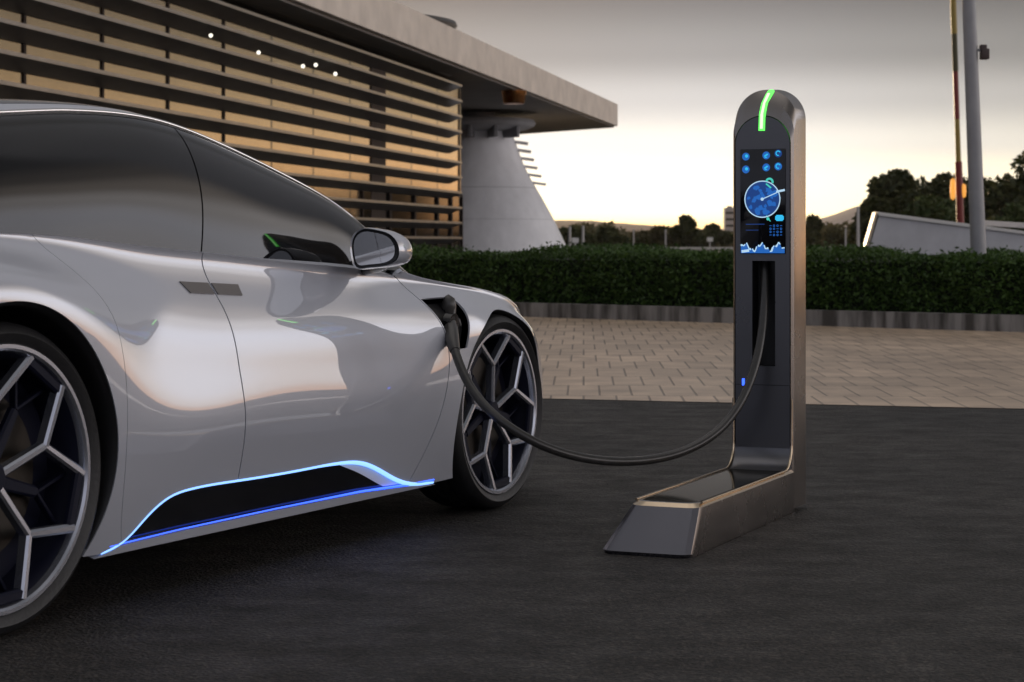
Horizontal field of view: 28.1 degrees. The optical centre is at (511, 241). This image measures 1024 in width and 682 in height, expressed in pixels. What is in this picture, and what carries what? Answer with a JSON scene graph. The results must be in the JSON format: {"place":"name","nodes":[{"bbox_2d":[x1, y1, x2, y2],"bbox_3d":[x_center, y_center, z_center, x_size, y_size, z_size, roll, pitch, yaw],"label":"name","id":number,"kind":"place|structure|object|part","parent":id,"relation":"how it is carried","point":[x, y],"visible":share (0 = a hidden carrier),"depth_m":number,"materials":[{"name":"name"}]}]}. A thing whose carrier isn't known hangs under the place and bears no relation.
{"place":"outdoors","nodes":[
{"label":"outdoors","id":0,"kind":"place"},
{"bbox_2d":[0,251,1023,681],"bbox_3d":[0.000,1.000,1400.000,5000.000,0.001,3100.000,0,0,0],"label":"ground","id":1,"kind":"structure","parent":0,"point":[890,549],"depth_m":6.00,"materials":[{"name":"black asphalt"}]},
{"bbox_2d":[0,98,542,635],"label":"electric car","id":2,"kind":"object","parent":1,"relation":"on","point":[200,334],"visible":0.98,"depth_m":6.04,"materials":[{"name":"silver metal"}]},
{"bbox_3d":[-1.222,0.229,5.596,0.338,1.200,1.414,0,0,27],"label":"door","id":3,"kind":"part","parent":2,"relation":"part of","materials":[{"name":"silver metal"}]},
{"bbox_3d":[-0.569,0.242,6.714,0.474,1.184,1.402,0,0,27],"label":"door","id":4,"kind":"part","parent":2,"relation":"part of","materials":[{"name":"silver metal"}]},
{"bbox_2d":[0,0,617,257],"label":"exhibition building","id":5,"kind":"structure","parent":1,"relation":"on","point":[355,108],"depth_m":44.63,"materials":[{"name":"wood"}]},
{"bbox_2d":[360,190,390,230],"bbox_3d":[-3.353,-0.310,50.415,0.080,2.180,2.657,0,0,11],"label":"window","id":6,"kind":"structure","parent":5,"relation":"in","point":[366,213],"depth_m":49.80,"materials":[{"name":"brown glass"}]},
{"bbox_2d":[391,193,414,246],"bbox_3d":[-2.849,-0.310,53.006,0.080,2.180,2.580,0,0,11],"label":"window","id":7,"kind":"structure","parent":5,"relation":"in","point":[394,197],"depth_m":53.20,"materials":[{"name":"brown glass"}]},
{"bbox_2d":[415,195,437,251],"bbox_3d":[-2.341,-0.310,55.588,0.080,2.180,2.643,0,0,11],"label":"window","id":8,"kind":"structure","parent":5,"relation":"in","point":[418,199],"depth_m":55.71,"materials":[{"name":"brown glass"}]},
{"bbox_2d":[438,197,451,251],"bbox_3d":[-1.915,-0.310,57.727,0.080,2.180,1.682,0,0,11],"label":"window","id":9,"kind":"structure","parent":5,"relation":"in","point":[441,201],"depth_m":57.96,"materials":[{"name":"brown glass"}]},
{"bbox_2d":[452,194,462,251],"bbox_3d":[-1.615,-0.310,59.280,0.080,2.180,1.439,0,0,11],"label":"window","id":10,"kind":"structure","parent":5,"relation":"in","point":[455,200],"depth_m":59.48,"materials":[{"name":"brown glass"}]},
{"bbox_2d":[461,112,566,253],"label":"flared tower","id":11,"kind":"structure","parent":1,"relation":"on","point":[505,208],"depth_m":73.12,"materials":[{"name":"grey concrete"}]},
{"bbox_2d":[568,227,570,246],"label":"post","id":12,"kind":"object","parent":1,"relation":"on","point":[569,235],"visible":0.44,"depth_m":69.96,"materials":[{"name":"grey"}]},
{"bbox_2d":[572,238,578,244],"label":"road sign","id":13,"kind":"object","parent":1,"relation":"on","point":[575,240],"visible":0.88,"depth_m":73.98,"materials":[{"name":"grey metal"}]},
{"bbox_2d":[558,225,599,246],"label":"distant tree","id":14,"kind":"object","parent":1,"relation":"on","point":[591,239],"visible":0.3,"depth_m":145.23,"materials":[{"name":"green plant"}]},
{"bbox_2d":[581,226,583,243],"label":"post","id":15,"kind":"object","parent":1,"relation":"on","point":[582,234],"visible":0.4,"depth_m":65.96,"materials":[{"name":"grey"}]},
{"bbox_2d":[594,224,635,246],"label":"distant tree","id":16,"kind":"object","parent":1,"relation":"on","point":[606,234],"visible":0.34,"depth_m":149.22,"materials":[{"name":"green plant"}]},
{"bbox_2d":[618,229,649,246],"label":"distant tree","id":17,"kind":"object","parent":1,"relation":"on","point":[641,235],"visible":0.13,"depth_m":156.55,"materials":[{"name":"green plant"}]},
{"bbox_2d":[586,247,732,251],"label":"guard rail","id":18,"kind":"object","parent":1,"relation":"on","point":[700,248],"depth_m":83.97,"materials":[{"name":"silver metal"}]},
{"bbox_2d":[645,224,682,246],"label":"distant tree","id":19,"kind":"object","parent":1,"relation":"on","point":[656,234],"visible":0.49,"depth_m":154.45,"materials":[{"name":"green plant"}]},
{"bbox_2d":[668,214,706,251],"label":"distant tree","id":20,"kind":"object","parent":1,"relation":"on","point":[686,231],"visible":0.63,"depth_m":149.25,"materials":[{"name":"green plant"}]},
{"bbox_2d":[603,90,805,558],"bbox_3d":[0.694,0.211,7.145,0.310,1.577,1.380,0,0,23],"label":"charging station","id":21,"kind":"object","parent":1,"relation":"on","point":[758,481],"visible":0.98,"depth_m":7.58,"materials":[{"name":"grey metal"}]},
{"bbox_2d":[439,261,768,465],"bbox_3d":[0.382,0.425,7.312,1.291,0.721,0.445,0,0,-13],"label":"charging cable","id":22,"kind":"object","parent":21,"relation":"hanging from","point":[447,304],"visible":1,"depth_m":7.22,"materials":[{"name":"rubber"}]},
{"bbox_2d":[707,237,712,246],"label":"road sign","id":23,"kind":"object","parent":1,"relation":"on","point":[709,239],"visible":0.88,"depth_m":87.99,"materials":[{"name":"grey metal"}]},
{"bbox_2d":[571,220,851,246],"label":"wood","id":24,"kind":"object","parent":1,"relation":"on","point":[590,228],"visible":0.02,"depth_m":218.86,"materials":[{"name":"green plant"}]},
{"bbox_2d":[702,223,732,246],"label":"distant tree","id":25,"kind":"object","parent":1,"relation":"on","point":[716,232],"visible":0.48,"depth_m":159.77,"materials":[{"name":"green plant"}]},
{"bbox_2d":[806,213,824,245],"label":"distant tree","id":26,"kind":"object","parent":1,"relation":"on","point":[815,225],"visible":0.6,"depth_m":149.38,"materials":[{"name":"green plant"}]},
{"bbox_2d":[816,225,855,246],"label":"distant tree","id":27,"kind":"object","parent":1,"relation":"on","point":[831,234],"visible":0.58,"depth_m":164.36,"materials":[{"name":"green plant"}]},
{"bbox_2d":[856,206,859,246],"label":"post","id":28,"kind":"object","parent":1,"relation":"on","point":[858,233],"visible":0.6,"depth_m":79.95,"materials":[{"name":"grey"}]},
{"bbox_2d":[848,195,893,243],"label":"broadleaf tree","id":29,"kind":"object","parent":1,"relation":"on","point":[869,207],"visible":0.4,"depth_m":87.65,"materials":[{"name":"green plant"}]},
{"bbox_2d":[855,168,921,244],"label":"broadleaf tree","id":30,"kind":"object","parent":1,"relation":"on","point":[896,188],"visible":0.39,"depth_m":91.34,"materials":[{"name":"green plant"}]},
{"bbox_2d":[901,194,964,222],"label":"broadleaf tree","id":31,"kind":"object","parent":1,"relation":"on","point":[931,206],"visible":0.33,"depth_m":83.25,"materials":[{"name":"green plant"}]},
{"bbox_2d":[915,171,967,206],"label":"broadleaf tree","id":32,"kind":"object","parent":1,"relation":"on","point":[938,185],"visible":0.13,"depth_m":103.12,"materials":[{"name":"green plant"}]},
{"bbox_2d":[950,0,965,222],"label":"signal mast","id":33,"kind":"object","parent":1,"relation":"on","point":[957,186],"visible":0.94,"depth_m":61.92,"materials":[{"name":"red metal"}]},
{"bbox_2d":[963,176,1001,223],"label":"broadleaf tree","id":34,"kind":"object","parent":1,"relation":"on","point":[986,182],"visible":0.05,"depth_m":95.77,"materials":[{"name":"green plant"}]},
{"bbox_2d":[984,150,1023,226],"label":"broadleaf tree","id":35,"kind":"object","parent":1,"relation":"on","point":[1008,188],"visible":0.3,"depth_m":89.73,"materials":[{"name":"green plant"}]},
{"bbox_2d":[989,199,1023,230],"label":"broadleaf tree","id":36,"kind":"object","parent":1,"relation":"on","point":[1013,212],"visible":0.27,"depth_m":79.87,"materials":[{"name":"green plant"}]},
{"bbox_2d":[554,220,847,231],"bbox_3d":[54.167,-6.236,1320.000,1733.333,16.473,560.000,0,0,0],"label":"hills","id":37,"kind":"structure","parent":0,"point":[628,227],"depth_m":1255.62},
{"bbox_2d":[394,0,1023,228],"label":"sky","id":38,"kind":"structure","parent":0,"point":[872,80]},
{"bbox_2d":[723,206,732,231],"bbox_3d":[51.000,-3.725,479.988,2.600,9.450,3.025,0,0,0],"label":"tower block","id":39,"kind":"structure","parent":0,"point":[727,218],"depth_m":478.50,"materials":[{"name":"beige concrete"}]},
{"bbox_2d":[523,317,1023,408],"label":"paving","id":40,"kind":"structure","parent":0,"point":[608,359],"depth_m":16.79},
{"bbox_2d":[514,302,1023,331],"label":"planter wall","id":41,"kind":"structure","parent":40,"relation":"on","point":[944,321],"depth_m":24.32,"materials":[{"name":"concrete"}]},
{"bbox_2d":[821,207,856,226],"bbox_3d":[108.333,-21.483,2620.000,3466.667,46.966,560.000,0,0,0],"label":"mountain","id":42,"kind":"structure","parent":0,"point":[844,216],"depth_m":2558.62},
{"bbox_2d":[864,212,1023,256],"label":"slanted wall","id":43,"kind":"structure","parent":0,"point":[908,233],"depth_m":48.00,"materials":[{"name":"white concrete"}]},
{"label":"soil","id":44,"kind":"structure","parent":0,"visible":0},
{"bbox_2d":[401,239,1023,314],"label":"hedge","id":45,"kind":"object","parent":44,"relation":"on","point":[861,277],"visible":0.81,"depth_m":25.80,"materials":[{"name":"green plant"}]},
{"bbox_2d":[962,0,989,253],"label":"tall pole","id":46,"kind":"object","parent":44,"relation":"on","point":[975,179],"visible":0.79,"depth_m":24.93,"materials":[{"name":"metal"}]}
]}

